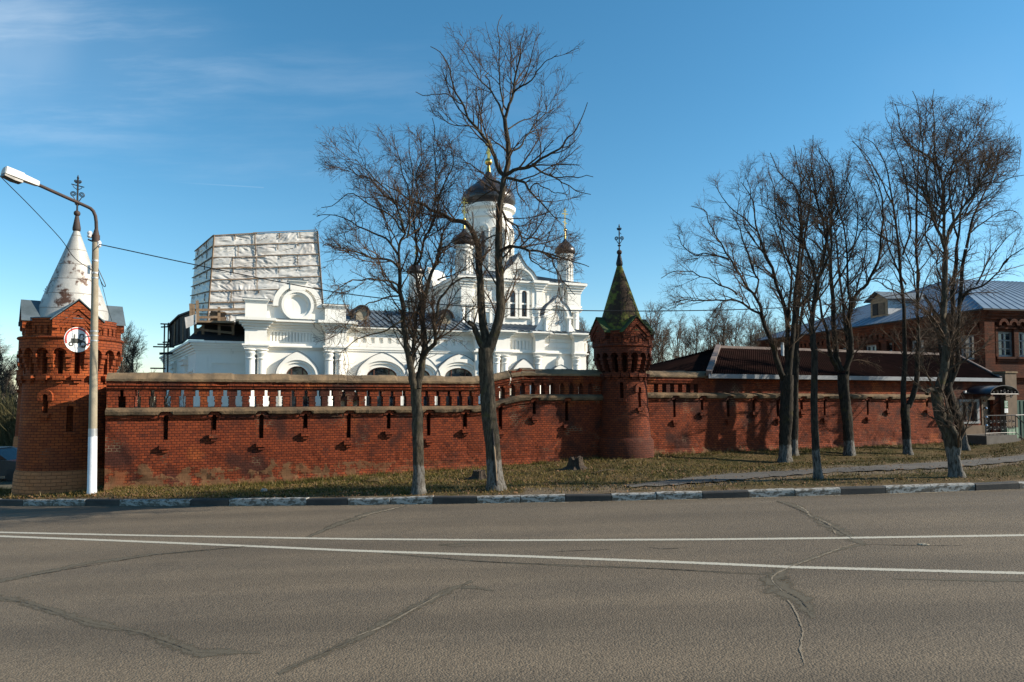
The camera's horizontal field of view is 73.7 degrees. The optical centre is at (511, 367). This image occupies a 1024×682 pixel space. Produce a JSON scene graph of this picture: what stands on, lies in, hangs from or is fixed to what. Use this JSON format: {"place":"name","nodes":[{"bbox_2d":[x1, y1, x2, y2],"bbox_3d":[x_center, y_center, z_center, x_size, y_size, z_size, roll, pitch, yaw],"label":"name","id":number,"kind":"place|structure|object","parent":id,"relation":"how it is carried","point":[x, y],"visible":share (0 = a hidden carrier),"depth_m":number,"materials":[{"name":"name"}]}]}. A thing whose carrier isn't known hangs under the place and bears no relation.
{"place":"outdoors","nodes":[
{"label":"outdoors","id":0,"kind":"place"},
{"bbox_2d":[0,404,655,501],"bbox_3d":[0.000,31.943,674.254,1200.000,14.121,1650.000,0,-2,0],"label":"ground","id":1,"kind":"structure","parent":0,"point":[4,483],"depth_m":29.16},
{"bbox_2d":[0,338,14,401],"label":"tree","id":2,"kind":"object","parent":1,"relation":"on","point":[2,390],"visible":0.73,"depth_m":48.52,"materials":[{"name":"green plant"}]},
{"bbox_2d":[0,446,16,481],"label":"parked car","id":3,"kind":"object","parent":1,"relation":"on","point":[8,455],"visible":0.26,"depth_m":30.00,"materials":[{"name":"paint"}]},
{"bbox_2d":[0,380,17,445],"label":"thicket","id":4,"kind":"object","parent":1,"relation":"on","point":[7,425],"visible":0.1,"depth_m":44.66,"materials":[{"name":"plant"}]},
{"bbox_2d":[0,342,17,413],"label":"tree","id":5,"kind":"object","parent":1,"relation":"on","point":[3,372],"visible":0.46,"depth_m":51.97,"materials":[{"name":"green plant"}]},
{"bbox_2d":[0,355,17,398],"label":"tree","id":6,"kind":"object","parent":1,"relation":"on","point":[10,380],"visible":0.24,"depth_m":58.01,"materials":[{"name":"green plant"}]},
{"bbox_2d":[13,286,46,446],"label":"corner tower","id":7,"kind":"structure","parent":1,"relation":"on","point":[19,371],"depth_m":39.49,"materials":[{"name":"brick"}]},
{"bbox_2d":[11,175,125,495],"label":"corner tower","id":8,"kind":"structure","parent":1,"relation":"on","point":[52,451],"depth_m":19.68,"materials":[{"name":"brick"}]},
{"bbox_2d":[117,321,136,372],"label":"tree","id":9,"kind":"object","parent":1,"relation":"on","point":[121,368],"visible":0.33,"depth_m":46.14,"materials":[{"name":"brown plant"}]},
{"bbox_2d":[122,326,155,405],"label":"tree","id":10,"kind":"object","parent":1,"relation":"on","point":[133,352],"visible":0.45,"depth_m":50.17,"materials":[{"name":"brown plant"}]},
{"bbox_2d":[125,371,184,406],"bbox_3d":[-18.043,2.280,33.539,3.953,4.171,5.421,0,-2,0],"label":"scrub","id":11,"kind":"object","parent":1,"relation":"on","point":[152,402],"visible":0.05,"depth_m":33.28,"materials":[{"name":"brown plant"}]},
{"bbox_2d":[331,391,356,405],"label":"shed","id":12,"kind":"structure","parent":1,"relation":"on","point":[343,400],"depth_m":39.62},
{"bbox_2d":[159,140,589,406],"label":"white church","id":13,"kind":"structure","parent":1,"relation":"on","point":[279,338],"depth_m":47.15,"materials":[{"name":"paint"}]},
{"bbox_2d":[150,323,173,371],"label":"pole scaffold","id":14,"kind":"object","parent":13,"relation":"attached to","point":[164,353],"visible":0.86,"depth_m":52.56,"materials":[{"name":"black metal"}]},
{"bbox_2d":[167,300,244,347],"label":"timber staging","id":15,"kind":"object","parent":13,"relation":"on","point":[182,323],"visible":0.94,"depth_m":44.55,"materials":[{"name":"wood"}]},
{"bbox_2d":[210,311,226,320],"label":"board stack","id":16,"kind":"object","parent":15,"relation":"on","point":[222,315],"visible":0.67,"depth_m":44.70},
{"bbox_2d":[190,230,323,321],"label":"wrapped scaffold","id":17,"kind":"object","parent":13,"relation":"attached to","point":[283,256],"visible":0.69,"depth_m":47.47,"materials":[{"name":"plastic"}]},
{"bbox_2d":[506,288,518,318],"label":"window","id":18,"kind":"structure","parent":13,"relation":"in","point":[514,315],"depth_m":52.61,"materials":[{"name":"white paint"}]},
{"bbox_2d":[518,288,529,318],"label":"window","id":19,"kind":"structure","parent":13,"relation":"in","point":[523,293],"depth_m":52.97,"materials":[{"name":"white paint"}]},
{"bbox_2d":[579,316,595,369],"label":"tree","id":20,"kind":"object","parent":1,"relation":"on","point":[588,349],"visible":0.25,"depth_m":75.08,"materials":[{"name":"brown plant"}]},
{"bbox_2d":[642,301,667,363],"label":"tree","id":21,"kind":"object","parent":1,"relation":"on","point":[654,342],"visible":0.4,"depth_m":62.18,"materials":[{"name":"brown plant"}]},
{"bbox_2d":[648,312,675,362],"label":"tree","id":22,"kind":"object","parent":1,"relation":"on","point":[657,328],"visible":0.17,"depth_m":73.92,"materials":[{"name":"brown plant"}]},
{"bbox_2d":[653,319,673,361],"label":"tree","id":23,"kind":"object","parent":1,"relation":"on","point":[666,337],"visible":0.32,"depth_m":66.00,"materials":[{"name":"brown plant"}]},
{"bbox_2d":[660,314,691,360],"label":"tree","id":24,"kind":"object","parent":1,"relation":"on","point":[675,353],"visible":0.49,"depth_m":60.01,"materials":[{"name":"brown plant"}]},
{"bbox_2d":[678,324,694,355],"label":"tree","id":25,"kind":"object","parent":1,"relation":"on","point":[683,340],"visible":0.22,"depth_m":75.22,"materials":[{"name":"brown plant"}]},
{"bbox_2d":[681,315,708,354],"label":"tree","id":26,"kind":"object","parent":1,"relation":"on","point":[690,346],"visible":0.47,"depth_m":68.06,"materials":[{"name":"brown plant"}]},
{"bbox_2d":[695,305,721,351],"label":"tree","id":27,"kind":"object","parent":1,"relation":"on","point":[708,344],"visible":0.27,"depth_m":64.10,"materials":[{"name":"brown plant"}]},
{"bbox_2d":[702,301,739,350],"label":"tree","id":28,"kind":"object","parent":1,"relation":"on","point":[724,333],"visible":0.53,"depth_m":62.17,"materials":[{"name":"brown plant"}]},
{"bbox_2d":[716,310,749,345],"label":"tree","id":29,"kind":"object","parent":1,"relation":"on","point":[737,343],"visible":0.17,"depth_m":66.09,"materials":[{"name":"brown plant"}]},
{"bbox_2d":[729,311,765,346],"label":"tree","id":30,"kind":"object","parent":1,"relation":"on","point":[751,338],"visible":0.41,"depth_m":60.20,"materials":[{"name":"brown plant"}]},
{"bbox_2d":[751,312,773,346],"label":"tree","id":31,"kind":"object","parent":1,"relation":"on","point":[761,326],"visible":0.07,"depth_m":64.38,"materials":[{"name":"brown plant"}]},
{"bbox_2d":[649,343,1023,444],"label":"gatehouse","id":32,"kind":"object","parent":1,"relation":"on","point":[718,361],"visible":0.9,"depth_m":32.02,"materials":[{"name":"plaster"},{"name":"painted sheet metal"},{"name":"glass"}]},
{"bbox_2d":[958,399,979,423],"bbox_3d":[21.841,2.121,32.738,1.467,1.156,0.240,1,-3,-22],"label":"window","id":33,"kind":"structure","parent":32,"relation":"in","point":[962,408],"depth_m":32.85,"materials":[{"name":"white glass"}]},
{"bbox_2d":[983,400,990,432],"bbox_3d":[23.097,2.360,33.358,0.791,1.670,0.253,0,-2,-9],"label":"door","id":34,"kind":"structure","parent":32,"relation":"in","point":[986,403],"depth_m":33.39,"materials":[{"name":"metal"}]},
{"bbox_2d":[757,279,1023,399],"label":"brick house","id":35,"kind":"structure","parent":1,"relation":"on","point":[1004,314],"depth_m":44.63,"materials":[{"name":"brick"},{"name":"dark glass"},{"name":"sheet metal roofing"}]},
{"bbox_2d":[861,339,877,350],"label":"window","id":36,"kind":"structure","parent":35,"relation":"in","point":[872,347],"depth_m":49.22,"materials":[{"name":"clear glass"}]},
{"bbox_2d":[876,338,894,350],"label":"window","id":37,"kind":"structure","parent":35,"relation":"in","point":[891,345],"depth_m":47.60,"materials":[{"name":"brown glass"}]},
{"bbox_2d":[907,334,926,351],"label":"window","id":38,"kind":"structure","parent":35,"relation":"in","point":[908,339],"depth_m":45.47,"materials":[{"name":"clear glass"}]},
{"bbox_2d":[960,328,978,361],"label":"window","id":39,"kind":"structure","parent":35,"relation":"in","point":[967,341],"depth_m":41.19,"materials":[{"name":"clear glass"}]},
{"bbox_2d":[994,325,1019,361],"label":"window","id":40,"kind":"structure","parent":35,"relation":"in","point":[1002,354],"depth_m":40.47,"materials":[{"name":"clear glass"}]},
{"bbox_2d":[1012,326,1023,361],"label":"window","id":41,"kind":"structure","parent":35,"relation":"in","point":[1021,334],"depth_m":40.51,"materials":[{"name":"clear glass"}]},
{"bbox_2d":[992,371,1018,437],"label":"gate pier","id":42,"kind":"structure","parent":1,"relation":"on","point":[1008,378],"depth_m":33.52,"materials":[{"name":"beige paint"}]},
{"bbox_2d":[0,489,1023,681],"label":"road","id":43,"kind":"structure","parent":0,"point":[279,609],"depth_m":8.36,"materials":[{"name":"asphalt"}]},
{"bbox_2d":[0,499,26,505],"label":"kerb stone","id":44,"kind":"object","parent":43,"relation":"on","point":[11,502],"visible":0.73,"depth_m":18.29,"materials":[{"name":"black paint"}]},
{"bbox_2d":[23,499,52,505],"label":"kerb stone","id":45,"kind":"object","parent":43,"relation":"on","point":[36,502],"visible":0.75,"depth_m":18.00,"materials":[{"name":"white paint"}]},
{"bbox_2d":[53,499,85,505],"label":"kerb stone","id":46,"kind":"object","parent":43,"relation":"on","point":[68,502],"visible":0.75,"depth_m":17.69,"materials":[{"name":"white paint"}]},
{"bbox_2d":[85,499,121,505],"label":"kerb stone","id":47,"kind":"object","parent":43,"relation":"on","point":[102,502],"visible":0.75,"depth_m":17.41,"materials":[{"name":"black paint"}]},
{"bbox_2d":[0,547,234,582],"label":"crack sealing","id":48,"kind":"object","parent":43,"relation":"on","point":[52,570],"visible":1,"depth_m":10.76,"materials":[{"name":"asphalt"}]},
{"bbox_2d":[0,596,260,657],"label":"crack sealing","id":49,"kind":"object","parent":43,"relation":"on","point":[196,652],"visible":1,"depth_m":7.36,"materials":[{"name":"asphalt"}]},
{"bbox_2d":[120,499,154,505],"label":"kerb stone","id":50,"kind":"object","parent":43,"relation":"on","point":[136,502],"visible":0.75,"depth_m":17.13,"materials":[{"name":"white paint"}]},
{"bbox_2d":[154,499,190,505],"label":"kerb stone","id":51,"kind":"object","parent":43,"relation":"on","point":[172,502],"visible":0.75,"depth_m":16.84,"materials":[{"name":"white paint"}]},
{"bbox_2d":[191,498,230,505],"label":"kerb stone","id":52,"kind":"object","parent":43,"relation":"on","point":[211,502],"visible":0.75,"depth_m":16.61,"materials":[{"name":"black paint"}]},
{"bbox_2d":[229,498,267,505],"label":"kerb stone","id":53,"kind":"object","parent":43,"relation":"on","point":[247,501],"visible":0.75,"depth_m":16.38,"materials":[{"name":"white paint"}]},
{"bbox_2d":[267,497,308,505],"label":"kerb stone","id":54,"kind":"object","parent":43,"relation":"on","point":[284,501],"visible":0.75,"depth_m":16.18,"materials":[{"name":"white paint"}]},
{"bbox_2d":[307,497,349,504],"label":"kerb stone","id":55,"kind":"object","parent":43,"relation":"on","point":[330,501],"visible":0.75,"depth_m":15.98,"materials":[{"name":"black paint"}]},
{"bbox_2d":[308,505,406,536],"bbox_3d":[-3.232,3.096,13.911,0.586,0.049,3.778,-1,-3,21],"label":"crack sealing","id":56,"kind":"object","parent":43,"relation":"on","point":[342,522],"visible":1,"depth_m":13.72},
{"bbox_2d":[348,497,390,504],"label":"kerb stone","id":57,"kind":"object","parent":43,"relation":"on","point":[371,501],"visible":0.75,"depth_m":15.80,"materials":[{"name":"white paint"}]},
{"bbox_2d":[277,580,472,673],"bbox_3d":[-1.298,2.768,7.533,0.289,0.055,3.330,-1,-3,26],"label":"crack sealing","id":58,"kind":"object","parent":43,"relation":"on","point":[383,622],"visible":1,"depth_m":7.29,"materials":[{"name":"asphalt"}]},
{"bbox_2d":[349,595,438,638],"bbox_3d":[-1.212,2.768,7.662,0.126,0.028,1.781,-1,-3,27],"label":"gritty crack","id":59,"kind":"object","parent":58,"relation":"on","point":[397,618],"visible":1,"depth_m":7.57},
{"bbox_2d":[390,495,433,504],"bbox_3d":[-2.300,3.133,15.728,0.994,0.356,0.150,0,-2,8],"label":"kerb stone","id":60,"kind":"object","parent":43,"relation":"on","point":[412,500],"visible":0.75,"depth_m":15.66,"materials":[{"name":"white paint"}]},
{"bbox_2d":[433,496,476,503],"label":"kerb stone","id":61,"kind":"object","parent":43,"relation":"on","point":[454,499],"visible":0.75,"depth_m":15.52,"materials":[{"name":"black paint"}]},
{"bbox_2d":[461,585,493,590],"bbox_3d":[-0.479,2.784,8.604,0.588,0.014,0.286,-2,-3,34],"label":"crack sealing","id":62,"kind":"object","parent":43,"relation":"on","point":[472,587],"visible":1,"depth_m":8.63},
{"bbox_2d":[477,495,520,502],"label":"kerb stone","id":63,"kind":"object","parent":43,"relation":"on","point":[500,499],"visible":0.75,"depth_m":15.41,"materials":[{"name":"white paint"}]},
{"bbox_2d":[0,535,1023,573],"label":"lane line","id":64,"kind":"object","parent":43,"relation":"on","point":[754,565],"visible":1,"depth_m":10.08,"materials":[{"name":"paint"}]},
{"bbox_2d":[0,532,1023,540],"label":"lane line","id":65,"kind":"object","parent":43,"relation":"on","point":[999,535],"visible":1,"depth_m":11.33,"materials":[{"name":"paint"}]},
{"bbox_2d":[521,494,564,502],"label":"kerb stone","id":66,"kind":"object","parent":43,"relation":"on","point":[543,498],"visible":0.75,"depth_m":15.32,"materials":[{"name":"white paint"}]},
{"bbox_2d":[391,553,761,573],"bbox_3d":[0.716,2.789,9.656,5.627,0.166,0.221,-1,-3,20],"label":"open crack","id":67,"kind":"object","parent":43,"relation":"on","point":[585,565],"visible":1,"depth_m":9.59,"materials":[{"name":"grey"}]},
{"bbox_2d":[138,489,1015,506],"bbox_3d":[-1.034,3.223,16.221,27.845,0.919,1.896,0,-2,6],"label":"kerb grit","id":68,"kind":"object","parent":43,"relation":"on","point":[630,500],"visible":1,"depth_m":15.23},
{"bbox_2d":[383,553,778,574],"bbox_3d":[0.666,2.796,9.679,5.830,0.172,0.274,-1,-3,20],"label":"crack sealing","id":69,"kind":"object","parent":43,"relation":"on","point":[607,566],"visible":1,"depth_m":9.57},
{"bbox_2d":[566,494,610,501],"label":"kerb stone","id":70,"kind":"object","parent":43,"relation":"on","point":[585,497],"visible":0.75,"depth_m":15.23,"materials":[{"name":"black paint"}]},
{"bbox_2d":[611,492,655,500],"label":"kerb stone","id":71,"kind":"object","parent":43,"relation":"on","point":[633,496],"visible":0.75,"depth_m":15.19,"materials":[{"name":"white paint"}]},
{"bbox_2d":[656,491,701,499],"bbox_3d":[3.721,2.924,15.220,0.999,0.318,0.150,0,-2,2],"label":"kerb stone","id":72,"kind":"object","parent":43,"relation":"on","point":[666,495],"visible":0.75,"depth_m":15.15,"materials":[{"name":"white paint"}]},
{"bbox_2d":[702,490,747,498],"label":"kerb stone","id":73,"kind":"object","parent":43,"relation":"on","point":[724,494],"visible":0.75,"depth_m":15.12,"materials":[{"name":"black paint"}]},
{"bbox_2d":[748,488,793,497],"bbox_3d":[5.758,2.870,15.220,1.022,0.338,0.160,0,-2,0],"label":"kerb stone","id":74,"kind":"object","parent":43,"relation":"on","point":[781,492],"visible":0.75,"depth_m":15.15,"materials":[{"name":"white paint"}]},
{"bbox_2d":[787,600,804,661],"bbox_3d":[2.858,2.605,6.812,0.116,0.018,1.947,-1,-3,18],"label":"gritty crack","id":75,"kind":"object","parent":43,"relation":"on","point":[800,646],"visible":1,"depth_m":6.69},
{"bbox_2d":[759,543,865,617],"bbox_3d":[3.892,2.664,9.024,0.973,0.070,4.096,-2,-3,34],"label":"crack sealing","id":76,"kind":"object","parent":43,"relation":"on","point":[786,585],"visible":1,"depth_m":8.17,"materials":[{"name":"asphalt"}]},
{"bbox_2d":[771,543,855,590],"bbox_3d":[4.082,2.672,9.349,0.396,0.057,3.198,-2,-3,41],"label":"gritty crack","id":77,"kind":"object","parent":76,"relation":"on","point":[801,562],"visible":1,"depth_m":9.32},
{"bbox_2d":[794,487,840,496],"bbox_3d":[6.789,2.849,15.212,1.012,0.335,0.150,0,-2,-2],"label":"kerb stone","id":78,"kind":"object","parent":43,"relation":"on","point":[817,491],"visible":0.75,"depth_m":15.14,"materials":[{"name":"white paint"}]},
{"bbox_2d":[776,500,866,545],"bbox_3d":[5.585,2.769,12.454,0.492,0.021,4.488,0,-2,7],"label":"crack sealing","id":79,"kind":"object","parent":43,"relation":"on","point":[857,540],"visible":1,"depth_m":11.84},
{"bbox_2d":[839,486,885,494],"bbox_3d":[7.816,2.821,15.266,1.016,0.318,0.150,0,-2,-3],"label":"kerb stone","id":80,"kind":"object","parent":43,"relation":"on","point":[852,490],"visible":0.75,"depth_m":15.20,"materials":[{"name":"black paint"}]},
{"bbox_2d":[882,484,930,493],"bbox_3d":[8.852,2.797,15.324,1.030,0.322,0.150,0,-2,-4],"label":"kerb stone","id":81,"kind":"object","parent":43,"relation":"on","point":[915,488],"visible":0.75,"depth_m":15.26,"materials":[{"name":"white paint"}]},
{"bbox_2d":[928,483,974,491],"bbox_3d":[9.899,2.778,15.405,1.040,0.317,0.150,0,-2,-4],"label":"kerb stone","id":82,"kind":"object","parent":43,"relation":"on","point":[944,487],"visible":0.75,"depth_m":15.34,"materials":[{"name":"white paint"}]},
{"bbox_2d":[892,578,1023,581],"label":"crack sealing","id":83,"kind":"object","parent":43,"relation":"on","point":[994,580],"visible":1,"depth_m":8.33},
{"bbox_2d":[974,481,1018,490],"bbox_3d":[10.953,2.763,15.477,1.041,0.334,0.150,0,-2,-5],"label":"kerb stone","id":84,"kind":"object","parent":43,"relation":"on","point":[1005,485],"visible":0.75,"depth_m":15.41,"materials":[{"name":"black paint"}]},
{"bbox_2d":[0,436,1023,499],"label":"grass verge","id":85,"kind":"object","parent":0,"point":[923,452],"depth_m":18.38,"materials":[{"name":"plant"}]},
{"bbox_2d":[1,166,101,493],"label":"lamp post","id":86,"kind":"object","parent":85,"relation":"on","point":[12,175],"visible":0.95,"depth_m":18.77,"materials":[{"name":"metal"}]},
{"bbox_2d":[0,176,92,270],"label":"overhead cable","id":87,"kind":"object","parent":86,"relation":"attached to","point":[46,223],"visible":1,"depth_m":17.59,"materials":[{"name":"black metal"}]},
{"bbox_2d":[64,327,89,351],"bbox_3d":[-11.926,-0.761,18.767,0.331,0.690,0.674,-2,-3,44],"label":"road sign","id":88,"kind":"object","parent":86,"relation":"attached to","point":[76,339],"visible":0.99,"depth_m":18.81,"materials":[{"name":"metal"}]},
{"bbox_2d":[99,244,1022,311],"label":"overhead cable","id":89,"kind":"object","parent":86,"relation":"attached to","point":[536,309],"visible":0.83,"depth_m":19.49,"materials":[{"name":"black metal"}]},
{"bbox_2d":[104,368,602,490],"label":"monastery wall","id":90,"kind":"structure","parent":85,"relation":"on","point":[161,444],"depth_m":21.32,"materials":[{"name":"brick"}]},
{"bbox_2d":[311,118,488,494],"bbox_3d":[-2.843,-1.629,16.313,4.593,9.936,4.873,0,-2,0],"label":"bare tree","id":91,"kind":"object","parent":85,"relation":"on","point":[421,305],"visible":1,"depth_m":16.34,"materials":[{"name":"grey plant"}]},
{"bbox_2d":[465,469,486,479],"bbox_3d":[-0.935,3.102,19.749,0.727,0.267,0.824,2,-3,-42],"label":"tree stump","id":92,"kind":"object","parent":85,"relation":"on","point":[478,474],"visible":0.89,"depth_m":19.61,"materials":[{"name":"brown wood"}]},
{"bbox_2d":[380,15,592,490],"bbox_3d":[-1.000,-2.820,16.990,6.142,12.263,3.544,-1,-2,14],"label":"bare tree","id":93,"kind":"object","parent":85,"relation":"on","point":[486,340],"visible":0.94,"depth_m":16.66,"materials":[{"name":"grey plant"}]},
{"bbox_2d":[560,456,587,469],"bbox_3d":[1.985,2.970,21.279,1.010,0.443,0.999,-1,-3,30],"label":"tree stump","id":94,"kind":"object","parent":85,"relation":"on","point":[575,463],"visible":0.95,"depth_m":21.06,"materials":[{"name":"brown wood"}]},
{"bbox_2d":[589,225,654,458],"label":"brick tower","id":95,"kind":"structure","parent":85,"relation":"on","point":[621,339],"depth_m":24.55,"materials":[{"name":"red brick"}]},
{"bbox_2d":[655,148,825,462],"bbox_3d":[8.400,-2.328,24.910,7.031,12.184,4.360,0,-2,0],"label":"bare tree","id":96,"kind":"object","parent":85,"relation":"on","point":[786,410],"visible":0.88,"depth_m":24.97,"materials":[{"name":"brown plant"}]},
{"bbox_2d":[646,370,943,454],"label":"monastery wall","id":97,"kind":"structure","parent":85,"relation":"on","point":[697,411],"depth_m":27.85,"materials":[{"name":"brick"}]},
{"bbox_2d":[760,167,836,455],"bbox_3d":[11.456,-2.265,27.230,2.866,12.088,2.570,-1,-3,19],"label":"bare tree","id":98,"kind":"object","parent":85,"relation":"on","point":[795,423],"visible":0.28,"depth_m":26.86,"materials":[{"name":"brown plant"}]},
{"bbox_2d":[754,146,857,479],"bbox_3d":[7.478,-1.569,17.394,2.449,9.370,3.687,-1,-3,31],"label":"bare tree","id":99,"kind":"object","parent":85,"relation":"on","point":[816,458],"visible":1,"depth_m":17.31,"materials":[{"name":"brown plant"}]},
{"bbox_2d":[825,190,867,451],"bbox_3d":[13.805,-1.909,28.168,1.735,11.470,2.414,-1,-3,28],"label":"bare tree","id":100,"kind":"object","parent":85,"relation":"on","point":[854,287],"visible":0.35,"depth_m":27.96,"materials":[{"name":"brown plant"}]},
{"bbox_2d":[802,138,901,455],"bbox_3d":[13.531,-2.882,27.211,4.289,13.429,3.540,0,-2,0],"label":"bare tree","id":101,"kind":"object","parent":85,"relation":"on","point":[845,408],"visible":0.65,"depth_m":27.01,"materials":[{"name":"brown plant"}]},
{"bbox_2d":[845,120,940,454],"bbox_3d":[15.819,-3.400,27.808,4.450,14.473,3.193,0,-2,0],"label":"bare tree","id":102,"kind":"object","parent":85,"relation":"on","point":[905,405],"visible":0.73,"depth_m":27.81,"materials":[{"name":"brown plant"}]},
{"bbox_2d":[884,91,1022,477],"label":"bare tree","id":103,"kind":"object","parent":85,"relation":"on","point":[944,418],"visible":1,"depth_m":17.11,"materials":[{"name":"grey plant"}]},
{"bbox_2d":[912,123,1023,450],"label":"bare tree","id":104,"kind":"object","parent":85,"relation":"on","point":[960,299],"visible":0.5,"depth_m":29.49,"materials":[{"name":"brown plant"}]},
{"bbox_2d":[0,443,1023,498],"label":"fallen leaves","id":105,"kind":"object","parent":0,"point":[149,493],"depth_m":18.33,"materials":[{"name":"plant"}]},
{"bbox_2d":[0,0,1023,402],"label":"sky","id":106,"kind":"structure","parent":0,"point":[181,124],"materials":[{"name":"blue"}]},
{"bbox_2d":[627,455,1023,486],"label":"footpath","id":107,"kind":"structure","parent":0,"point":[728,476],"depth_m":18.77,"materials":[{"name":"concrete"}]},
{"bbox_2d":[1017,400,1023,437],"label":"gate","id":108,"kind":"structure","parent":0,"point":[1020,407],"depth_m":34.20,"materials":[{"name":"metal"}]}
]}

